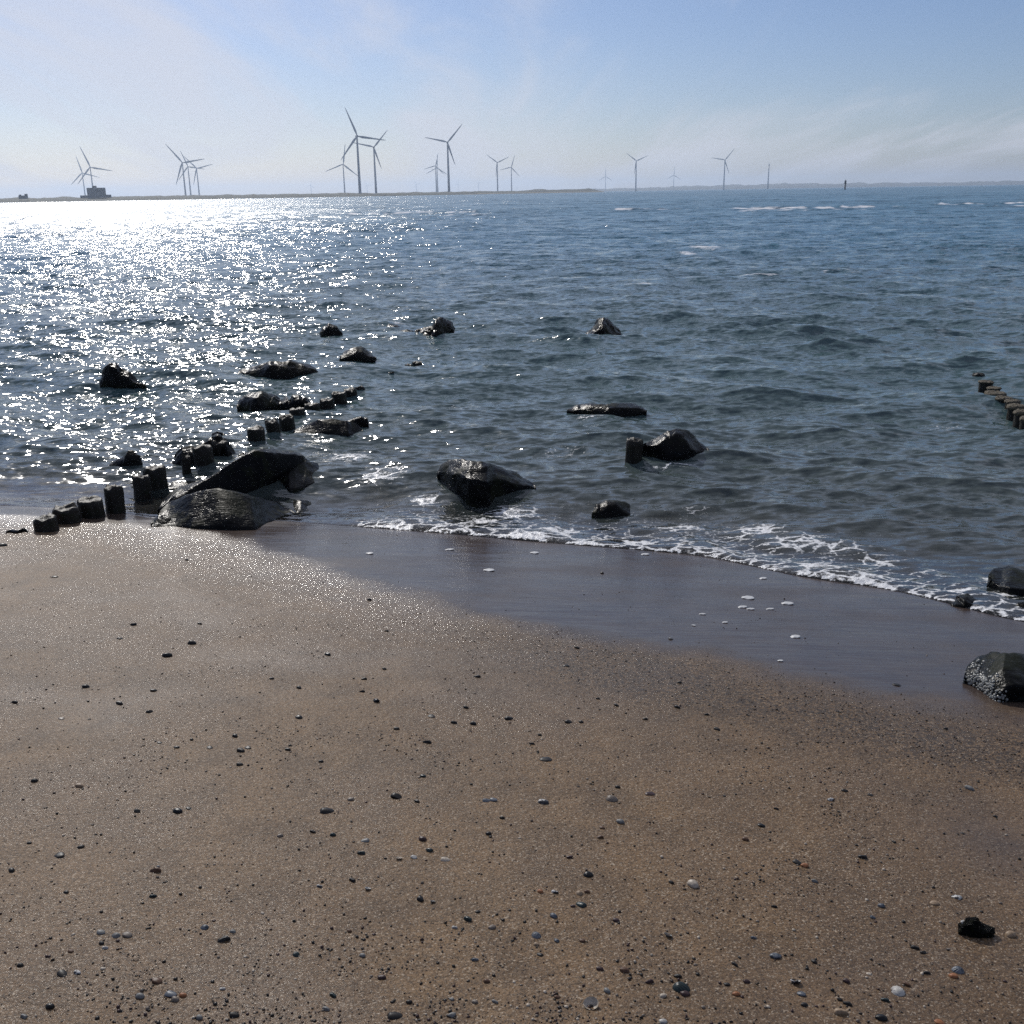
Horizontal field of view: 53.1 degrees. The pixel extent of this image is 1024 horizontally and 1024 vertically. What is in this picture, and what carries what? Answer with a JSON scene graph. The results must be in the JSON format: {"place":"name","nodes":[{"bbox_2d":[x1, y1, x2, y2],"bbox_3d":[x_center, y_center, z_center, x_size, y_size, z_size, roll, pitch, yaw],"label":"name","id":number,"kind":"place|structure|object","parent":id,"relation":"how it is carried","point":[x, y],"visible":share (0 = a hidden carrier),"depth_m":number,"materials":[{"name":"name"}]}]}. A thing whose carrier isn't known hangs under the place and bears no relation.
{"place":"outdoors","nodes":[
{"label":"outdoors","id":0,"kind":"place"},
{"bbox_2d":[169,449,255,493],"bbox_3d":[-2.769,-0.350,9.532,1.014,0.321,0.561,-17,23,-41],"label":"rock","id":1,"kind":"object","parent":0,"point":[174,486],"visible":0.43,"depth_m":9.22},
{"bbox_2d":[0,188,603,202],"bbox_3d":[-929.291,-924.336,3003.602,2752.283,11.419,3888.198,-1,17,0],"label":"dune land","id":2,"kind":"structure","parent":0,"point":[114,198],"depth_m":1530.38,"materials":[{"name":"grey plant"}]},
{"bbox_2d":[71,157,99,194],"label":"wind turbine","id":3,"kind":"object","parent":2,"relation":"on","point":[82,173],"visible":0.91,"depth_m":3750.24,"materials":[{"name":"paint"}]},
{"bbox_2d":[78,147,111,185],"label":"wind turbine","id":4,"kind":"object","parent":2,"relation":"on","point":[90,167],"visible":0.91,"depth_m":3096.84,"materials":[{"name":"paint"}]},
{"bbox_2d":[80,186,111,197],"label":"industrial building","id":5,"kind":"structure","parent":2,"relation":"on","point":[94,192],"depth_m":1388.90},
{"bbox_2d":[166,145,202,194],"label":"wind turbine","id":6,"kind":"object","parent":2,"relation":"on","point":[181,165],"visible":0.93,"depth_m":2834.89,"materials":[{"name":"paint"}]},
{"bbox_2d":[179,151,201,194],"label":"wind turbine","id":7,"kind":"object","parent":2,"relation":"on","point":[188,173],"visible":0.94,"depth_m":3209.55,"materials":[{"name":"paint"}]},
{"bbox_2d":[185,157,211,194],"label":"wind turbine","id":8,"kind":"object","parent":2,"relation":"on","point":[197,175],"visible":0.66,"depth_m":3422.26,"materials":[{"name":"paint"}]},
{"bbox_2d":[325,147,357,192],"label":"wind turbine","id":9,"kind":"object","parent":2,"relation":"on","point":[343,170],"visible":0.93,"depth_m":3210.99,"materials":[{"name":"paint"}]},
{"bbox_2d":[341,108,382,193],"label":"wind turbine","id":10,"kind":"object","parent":2,"relation":"on","point":[358,163],"visible":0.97,"depth_m":1693.92,"materials":[{"name":"paint"}]},
{"bbox_2d":[355,131,386,192],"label":"wind turbine","id":11,"kind":"object","parent":2,"relation":"on","point":[374,154],"visible":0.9,"depth_m":2097.13,"materials":[{"name":"paint"}]},
{"bbox_2d":[425,156,443,191],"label":"wind turbine","id":12,"kind":"object","parent":2,"relation":"on","point":[435,172],"visible":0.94,"depth_m":3566.52,"materials":[{"name":"paint"}]},
{"bbox_2d":[425,126,460,191],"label":"wind turbine","id":13,"kind":"object","parent":2,"relation":"on","point":[448,150],"visible":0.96,"depth_m":1947.01,"materials":[{"name":"paint"}]},
{"bbox_2d":[487,155,507,190],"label":"wind turbine","id":14,"kind":"object","parent":2,"relation":"on","point":[497,169],"visible":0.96,"depth_m":3307.49,"materials":[{"name":"paint"}]},
{"bbox_2d":[501,155,515,190],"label":"wind turbine","id":15,"kind":"object","parent":2,"relation":"on","point":[511,172],"visible":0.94,"depth_m":3939.01,"materials":[{"name":"paint"}]},
{"bbox_2d":[0,479,1023,1023],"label":"sand beach","id":16,"kind":"structure","parent":0,"point":[628,601],"depth_m":3.68,"materials":[{"name":"sand"}]},
{"bbox_2d":[5,527,27,532],"bbox_3d":[-3.658,0.143,7.583,0.157,0.041,0.098,-6,18,-15],"label":"seaweed","id":17,"kind":"object","parent":16,"relation":"on","point":[24,529],"visible":1,"depth_m":7.56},
{"bbox_2d":[33,513,59,532],"bbox_3d":[-3.467,0.316,7.720,0.174,0.604,0.172,-5,16,1],"label":"groyne pole","id":18,"kind":"object","parent":16,"relation":"on","point":[48,522],"visible":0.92,"depth_m":7.60,"materials":[{"name":"brown wood"}]},
{"bbox_2d":[45,1003,54,1008],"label":"pebble","id":19,"kind":"object","parent":16,"relation":"on","point":[50,1006],"visible":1,"depth_m":2.37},
{"bbox_2d":[54,852,64,857],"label":"flat pebble","id":20,"kind":"object","parent":16,"relation":"on","point":[59,854],"visible":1,"depth_m":3.05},
{"bbox_2d":[57,969,66,976],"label":"pebble","id":21,"kind":"object","parent":16,"relation":"on","point":[61,973],"visible":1,"depth_m":2.50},
{"bbox_2d":[52,502,81,523],"bbox_3d":[-3.449,0.241,8.053,0.199,0.626,0.198,-6,19,2],"label":"groyne pole","id":22,"kind":"object","parent":16,"relation":"on","point":[69,513],"visible":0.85,"depth_m":7.91,"materials":[{"name":"brown wood"}]},
{"bbox_2d":[77,495,105,518],"bbox_3d":[-3.359,0.193,8.267,0.200,0.650,0.200,-2,18,0],"label":"groyne pole","id":23,"kind":"object","parent":16,"relation":"on","point":[90,507],"visible":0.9,"depth_m":8.12,"materials":[{"name":"brown wood"}]},
{"bbox_2d":[109,451,141,485],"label":"rock","id":24,"kind":"object","parent":16,"relation":"on","point":[129,458],"visible":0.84,"depth_m":9.69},
{"bbox_2d":[122,931,131,937],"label":"pebble","id":25,"kind":"object","parent":16,"relation":"on","point":[127,934],"visible":1,"depth_m":2.66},
{"bbox_2d":[135,993,144,998],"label":"pebble","id":26,"kind":"object","parent":16,"relation":"on","point":[139,996],"visible":1,"depth_m":2.42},
{"bbox_2d":[152,977,161,983],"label":"pebble","id":27,"kind":"object","parent":16,"relation":"on","point":[156,980],"visible":1,"depth_m":2.48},
{"bbox_2d":[150,515,173,524],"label":"rock","id":28,"kind":"object","parent":16,"relation":"on","point":[164,520],"visible":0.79,"depth_m":7.93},
{"bbox_2d":[164,990,176,996],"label":"pebble","id":29,"kind":"object","parent":16,"relation":"on","point":[169,993],"visible":1,"depth_m":2.43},
{"bbox_2d":[173,808,182,813],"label":"pebble","id":30,"kind":"object","parent":16,"relation":"on","point":[177,810],"visible":1,"depth_m":3.35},
{"bbox_2d":[151,488,295,530],"bbox_3d":[-2.282,0.022,8.198,0.997,0.472,0.889,-1,17,0],"label":"rock","id":31,"kind":"object","parent":16,"relation":"on","point":[218,509],"visible":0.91,"depth_m":7.98,"materials":[{"name":"stone"}]},
{"bbox_2d":[217,936,230,942],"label":"flat pebble","id":32,"kind":"object","parent":16,"relation":"on","point":[224,938],"visible":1,"depth_m":2.65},
{"bbox_2d":[158,449,308,513],"bbox_3d":[-2.511,-0.307,9.116,0.636,0.490,1.673,16,24,43],"label":"rock","id":33,"kind":"object","parent":16,"relation":"on","point":[253,470],"visible":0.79,"depth_m":8.95,"materials":[{"name":"stone"}]},
{"bbox_2d":[229,1012,239,1017],"bbox_3d":[-0.643,1.165,2.369,0.025,0.014,0.014,9,8,-3],"label":"stone chip","id":34,"kind":"object","parent":16,"relation":"on","point":[234,1014],"visible":1,"depth_m":2.37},
{"bbox_2d":[280,461,326,500],"bbox_3d":[-1.866,-0.283,9.318,0.632,0.302,0.465,-17,23,-41],"label":"rock","id":35,"kind":"object","parent":16,"relation":"on","point":[297,478],"visible":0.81,"depth_m":9.14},
{"bbox_2d":[316,500,334,505],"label":"rock","id":36,"kind":"object","parent":16,"relation":"on","point":[324,503],"visible":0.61,"depth_m":8.90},
{"bbox_2d":[320,808,333,813],"bbox_3d":[-0.608,0.981,3.370,0.049,0.012,0.036,3,13,-13],"label":"mussel shell","id":37,"kind":"object","parent":16,"relation":"on","point":[325,810],"visible":1,"depth_m":3.36},
{"bbox_2d":[331,391,346,403],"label":"groyne pole","id":38,"kind":"object","parent":16,"relation":"on","point":[339,397],"visible":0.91,"depth_m":12.56,"materials":[{"name":"brown wood"}]},
{"bbox_2d":[344,387,356,396],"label":"groyne pole","id":39,"kind":"object","parent":16,"relation":"on","point":[351,392],"visible":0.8,"depth_m":12.87,"materials":[{"name":"brown wood"}]},
{"bbox_2d":[387,1012,402,1019],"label":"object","id":40,"kind":"object","parent":16,"relation":"on","point":[394,1015],"visible":1,"depth_m":2.38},
{"bbox_2d":[390,793,401,798],"bbox_3d":[-0.394,0.967,3.475,0.041,0.021,0.024,1,17,5],"label":"stone chip","id":41,"kind":"object","parent":16,"relation":"on","point":[396,795],"visible":1,"depth_m":3.47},
{"bbox_2d":[437,459,534,517],"bbox_3d":[-0.231,-0.262,8.938,0.711,0.487,0.933,-12,20,-31],"label":"rock","id":42,"kind":"object","parent":16,"relation":"on","point":[476,486],"visible":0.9,"depth_m":8.64,"materials":[{"name":"stone"}]},
{"bbox_2d":[0,518,1023,1023],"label":"shell grit","id":43,"kind":"object","parent":16,"relation":"on","point":[522,872],"visible":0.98,"depth_m":2.94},
{"bbox_2d":[531,932,540,938],"bbox_3d":[0.064,1.116,2.704,0.025,0.011,0.028,-19,20,-41],"label":"cockle shell","id":44,"kind":"object","parent":16,"relation":"on","point":[536,935],"visible":1,"depth_m":2.70},
{"bbox_2d":[538,799,548,803],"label":"mussel shell","id":45,"kind":"object","parent":16,"relation":"on","point":[542,801],"visible":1,"depth_m":3.45},
{"bbox_2d":[539,757,551,761],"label":"flat pebble","id":46,"kind":"object","parent":16,"relation":"on","point":[546,759],"visible":1,"depth_m":3.78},
{"bbox_2d":[576,902,586,907],"bbox_3d":[0.192,1.091,2.853,0.033,0.008,0.024,7,10,44],"label":"mussel shell","id":47,"kind":"object","parent":16,"relation":"on","point":[581,904],"visible":1,"depth_m":2.85},
{"bbox_2d":[583,871,592,876],"bbox_3d":[0.223,1.061,3.005,0.031,0.012,0.027,-6,2,3],"label":"cockle shell","id":48,"kind":"object","parent":16,"relation":"on","point":[587,874],"visible":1,"depth_m":3.00},
{"bbox_2d":[583,996,598,1009],"bbox_3d":[0.188,1.170,2.435,0.037,0.011,0.032,-2,37,5],"label":"open shell","id":49,"kind":"object","parent":16,"relation":"on","point":[593,1001],"visible":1,"depth_m":2.44},
{"bbox_2d":[606,795,617,801],"bbox_3d":[0.340,0.972,3.481,0.043,0.017,0.037,4,7,17],"label":"cockle shell","id":50,"kind":"object","parent":16,"relation":"on","point":[610,798],"visible":1,"depth_m":3.47},
{"bbox_2d":[591,500,639,527],"bbox_3d":[0.835,0.034,8.321,0.404,0.262,0.344,-1,17,0],"label":"rock","id":51,"kind":"object","parent":16,"relation":"on","point":[603,512],"visible":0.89,"depth_m":8.20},
{"bbox_2d":[619,967,629,972],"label":"pebble","id":52,"kind":"object","parent":16,"relation":"on","point":[624,969],"visible":1,"depth_m":2.56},
{"bbox_2d":[672,981,689,992],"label":"pebble","id":53,"kind":"object","parent":16,"relation":"on","point":[678,986],"visible":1,"depth_m":2.50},
{"bbox_2d":[680,990,689,996],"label":"pebble","id":54,"kind":"object","parent":16,"relation":"on","point":[684,993],"visible":1,"depth_m":2.48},
{"bbox_2d":[687,879,698,888],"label":"pebble","id":55,"kind":"object","parent":16,"relation":"on","point":[691,883],"visible":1,"depth_m":2.95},
{"bbox_2d":[770,953,781,958],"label":"pebble","id":56,"kind":"object","parent":16,"relation":"on","point":[775,955],"visible":1,"depth_m":2.63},
{"bbox_2d":[833,1008,847,1014],"bbox_3d":[0.780,1.186,2.428,0.035,0.019,0.016,6,12,-6],"label":"stone chip","id":57,"kind":"object","parent":16,"relation":"on","point":[838,1011],"visible":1,"depth_m":2.42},
{"bbox_2d":[875,1014,887,1020],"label":"pebble","id":58,"kind":"object","parent":16,"relation":"on","point":[881,1017],"visible":1,"depth_m":2.41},
{"bbox_2d":[891,986,904,996],"bbox_3d":[0.948,1.174,2.514,0.036,0.016,0.041,6,9,0],"label":"cockle shell","id":59,"kind":"object","parent":16,"relation":"on","point":[898,991],"visible":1,"depth_m":2.50},
{"bbox_2d":[952,966,964,973],"bbox_3d":[1.131,1.160,2.597,0.032,0.012,0.028,0,14,8],"label":"cockle shell","id":60,"kind":"object","parent":16,"relation":"on","point":[958,969],"visible":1,"depth_m":2.59},
{"bbox_2d":[952,596,984,608],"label":"rock","id":61,"kind":"object","parent":16,"relation":"on","point":[965,602],"visible":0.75,"depth_m":6.05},
{"bbox_2d":[958,917,994,938],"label":"black stone","id":62,"kind":"object","parent":16,"relation":"on","point":[972,927],"visible":0.99,"depth_m":2.74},
{"bbox_2d":[978,380,993,392],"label":"groyne pole","id":63,"kind":"object","parent":16,"relation":"on","point":[983,385],"visible":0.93,"depth_m":12.79,"materials":[{"name":"brown wood"}]},
{"bbox_2d":[962,652,1023,702],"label":"boulder","id":64,"kind":"object","parent":16,"relation":"on","point":[997,677],"visible":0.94,"depth_m":4.59,"materials":[{"name":"stone"}]},
{"bbox_2d":[984,565,1023,602],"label":"rock","id":65,"kind":"object","parent":16,"relation":"on","point":[1008,579],"visible":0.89,"depth_m":6.28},
{"bbox_2d":[995,395,1012,403],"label":"groyne pole","id":66,"kind":"object","parent":16,"relation":"on","point":[1000,398],"visible":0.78,"depth_m":11.66,"materials":[{"name":"brown wood"}]},
{"bbox_2d":[1005,930,1016,937],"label":"pebble","id":67,"kind":"object","parent":16,"relation":"on","point":[1010,934],"visible":1,"depth_m":2.74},
{"bbox_2d":[1004,399,1020,409],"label":"groyne pole","id":68,"kind":"object","parent":16,"relation":"on","point":[1009,401],"visible":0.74,"depth_m":11.43,"materials":[{"name":"brown wood"}]},
{"bbox_2d":[1006,403,1023,420],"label":"groyne pole","id":69,"kind":"object","parent":16,"relation":"on","point":[1012,407],"visible":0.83,"depth_m":11.11,"materials":[{"name":"brown wood"}]},
{"bbox_2d":[1012,409,1023,428],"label":"groyne pole","id":70,"kind":"object","parent":16,"relation":"on","point":[1018,413],"visible":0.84,"depth_m":10.77,"materials":[{"name":"brown wood"}]},
{"bbox_2d":[1019,416,1023,429],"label":"groyne pole","id":71,"kind":"object","parent":16,"relation":"on","point":[1021,424],"visible":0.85,"depth_m":10.51,"materials":[{"name":"brown wood"}]},
{"bbox_2d":[0,185,1023,619],"bbox_3d":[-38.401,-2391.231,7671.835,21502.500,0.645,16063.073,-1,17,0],"label":"sea water","id":72,"kind":"structure","parent":0,"point":[802,365],"depth_m":16.57,"materials":[{"name":"liquid"}]},
{"bbox_2d":[104,484,125,513],"bbox_3d":[-3.248,0.130,8.433,0.156,0.727,0.156,-1,13,0],"label":"groyne pole","id":73,"kind":"object","parent":72,"relation":"in","point":[114,499],"visible":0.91,"depth_m":8.32,"materials":[{"name":"brown wood"}]},
{"bbox_2d":[99,361,144,387],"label":"rock","id":74,"kind":"object","parent":72,"relation":"in","point":[113,374],"visible":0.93,"depth_m":13.85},
{"bbox_2d":[132,474,151,501],"bbox_3d":[-3.226,0.002,8.991,0.151,0.681,0.150,-2,13,0],"label":"groyne pole","id":75,"kind":"object","parent":72,"relation":"in","point":[141,484],"visible":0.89,"depth_m":8.89,"materials":[{"name":"brown wood"}]},
{"bbox_2d":[143,465,169,497],"bbox_3d":[-3.177,-0.084,9.241,0.204,0.694,0.202,-6,13,1],"label":"groyne pole","id":76,"kind":"object","parent":72,"relation":"in","point":[158,481],"visible":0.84,"depth_m":9.12,"materials":[{"name":"brown wood"}]},
{"bbox_2d":[173,445,194,464],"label":"rock","id":77,"kind":"object","parent":72,"relation":"in","point":[180,451],"visible":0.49,"depth_m":9.74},
{"bbox_2d":[181,453,190,474],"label":"groyne pole","id":78,"kind":"object","parent":72,"relation":"in","point":[186,464],"visible":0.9,"depth_m":9.44,"materials":[{"name":"brown wood"}]},
{"bbox_2d":[192,444,213,465],"bbox_3d":[-2.900,-0.302,9.731,0.195,0.697,0.192,-4,14,1],"label":"groyne pole","id":79,"kind":"object","parent":72,"relation":"in","point":[203,455],"visible":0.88,"depth_m":9.60,"materials":[{"name":"brown wood"}]},
{"bbox_2d":[212,440,227,451],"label":"groyne pole","id":80,"kind":"object","parent":72,"relation":"in","point":[216,446],"visible":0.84,"depth_m":9.90,"materials":[{"name":"brown wood"}]},
{"bbox_2d":[200,435,243,456],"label":"rock","id":81,"kind":"object","parent":72,"relation":"in","point":[227,449],"visible":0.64,"depth_m":9.92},
{"bbox_2d":[247,425,265,441],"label":"groyne pole","id":82,"kind":"object","parent":72,"relation":"in","point":[255,433],"visible":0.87,"depth_m":10.45,"materials":[{"name":"brown wood"}]},
{"bbox_2d":[236,392,283,411],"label":"rock","id":83,"kind":"object","parent":72,"relation":"in","point":[252,402],"visible":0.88,"depth_m":12.13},
{"bbox_2d":[265,418,280,432],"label":"groyne pole","id":84,"kind":"object","parent":72,"relation":"in","point":[272,425],"visible":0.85,"depth_m":10.71,"materials":[{"name":"brown wood"}]},
{"bbox_2d":[237,360,317,379],"bbox_3d":[-3.256,-1.917,14.294,1.233,0.406,0.748,-1,17,0],"label":"rock","id":85,"kind":"object","parent":72,"relation":"in","point":[282,370],"visible":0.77,"depth_m":14.10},
{"bbox_2d":[278,414,295,430],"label":"groyne pole","id":86,"kind":"object","parent":72,"relation":"in","point":[287,422],"visible":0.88,"depth_m":11.05,"materials":[{"name":"brown wood"}]},
{"bbox_2d":[281,393,311,409],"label":"rock","id":87,"kind":"object","parent":72,"relation":"in","point":[297,400],"visible":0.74,"depth_m":12.26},
{"bbox_2d":[289,407,304,415],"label":"groyne pole","id":88,"kind":"object","parent":72,"relation":"in","point":[299,411],"visible":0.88,"depth_m":11.61,"materials":[{"name":"brown wood"}]},
{"bbox_2d":[283,499,321,513],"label":"rock","id":89,"kind":"object","parent":72,"relation":"in","point":[301,507],"visible":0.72,"depth_m":8.62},
{"bbox_2d":[304,402,319,410],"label":"groyne pole","id":90,"kind":"object","parent":72,"relation":"in","point":[313,406],"visible":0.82,"depth_m":11.93,"materials":[{"name":"brown wood"}]},
{"bbox_2d":[320,398,334,409],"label":"groyne pole","id":91,"kind":"object","parent":72,"relation":"in","point":[326,403],"visible":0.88,"depth_m":12.24,"materials":[{"name":"brown wood"}]},
{"bbox_2d":[293,419,362,435],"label":"rock","id":92,"kind":"object","parent":72,"relation":"in","point":[339,427],"visible":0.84,"depth_m":10.79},
{"bbox_2d":[319,323,342,336],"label":"rock","id":93,"kind":"object","parent":72,"relation":"in","point":[328,329],"visible":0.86,"depth_m":18.52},
{"bbox_2d":[339,347,375,362],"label":"rock","id":94,"kind":"object","parent":72,"relation":"in","point":[359,354],"visible":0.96,"depth_m":15.78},
{"bbox_2d":[347,416,368,426],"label":"rock","id":95,"kind":"object","parent":72,"relation":"in","point":[360,421],"visible":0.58,"depth_m":11.20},
{"bbox_2d":[412,361,421,365],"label":"rock","id":96,"kind":"object","parent":72,"relation":"in","point":[416,363],"visible":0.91,"depth_m":15.06,"materials":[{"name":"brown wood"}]},
{"bbox_2d":[415,317,454,336],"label":"rock","id":97,"kind":"object","parent":72,"relation":"in","point":[439,325],"visible":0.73,"depth_m":17.92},
{"bbox_2d":[585,317,621,334],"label":"rock","id":98,"kind":"object","parent":72,"relation":"in","point":[602,326],"visible":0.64,"depth_m":17.56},
{"bbox_2d":[567,403,646,416],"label":"rock","id":99,"kind":"object","parent":72,"relation":"in","point":[625,409],"visible":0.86,"depth_m":11.59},
{"bbox_2d":[625,437,642,463],"bbox_3d":[1.118,-0.332,9.502,0.158,0.739,0.160,1,20,-1],"label":"groyne pole","id":100,"kind":"object","parent":72,"relation":"in","point":[634,450],"visible":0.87,"depth_m":9.36,"materials":[{"name":"brown wood"}]},
{"bbox_2d":[628,154,645,190],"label":"wind turbine","id":101,"kind":"object","parent":72,"relation":"on","point":[636,171],"visible":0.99,"depth_m":3373.15,"materials":[{"name":"paint"}]},
{"bbox_2d":[642,427,708,460],"bbox_3d":[1.515,-0.564,9.600,0.665,0.441,0.457,-1,17,0],"label":"rock","id":102,"kind":"object","parent":72,"relation":"in","point":[676,444],"visible":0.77,"depth_m":9.44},
{"bbox_2d":[715,152,731,189],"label":"wind turbine","id":103,"kind":"object","parent":72,"relation":"on","point":[724,169],"visible":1,"depth_m":3427.71,"materials":[{"name":"paint"}]},
{"bbox_2d":[972,372,984,376],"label":"groyne pole","id":104,"kind":"object","parent":72,"relation":"in","point":[977,374],"visible":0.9,"depth_m":13.43,"materials":[{"name":"brown wood"}]},
{"bbox_2d":[986,386,1001,390],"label":"groyne pole","id":105,"kind":"object","parent":72,"relation":"in","point":[995,388],"visible":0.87,"depth_m":12.36,"materials":[{"name":"brown wood"}]},
{"bbox_2d":[984,390,1006,395],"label":"groyne pole","id":106,"kind":"object","parent":72,"relation":"in","point":[993,392],"visible":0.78,"depth_m":11.87,"materials":[{"name":"brown wood"}]},
{"bbox_2d":[1012,602,1023,613],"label":"rock","id":107,"kind":"object","parent":72,"relation":"in","point":[1020,604],"visible":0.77,"depth_m":5.95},
{"bbox_2d":[0,0,1023,198],"label":"sky","id":108,"kind":"structure","parent":0,"point":[258,91],"materials":[{"name":"blue"}]},
{"bbox_2d":[464,192,582,194],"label":"beach","id":109,"kind":"structure","parent":0,"point":[524,193],"depth_m":1890.73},
{"bbox_2d":[594,180,1023,190],"bbox_3d":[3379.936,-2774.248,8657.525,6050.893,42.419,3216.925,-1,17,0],"label":"shore","id":110,"kind":"structure","parent":0,"point":[814,185],"depth_m":7736.63,"materials":[{"name":"grey plant"}]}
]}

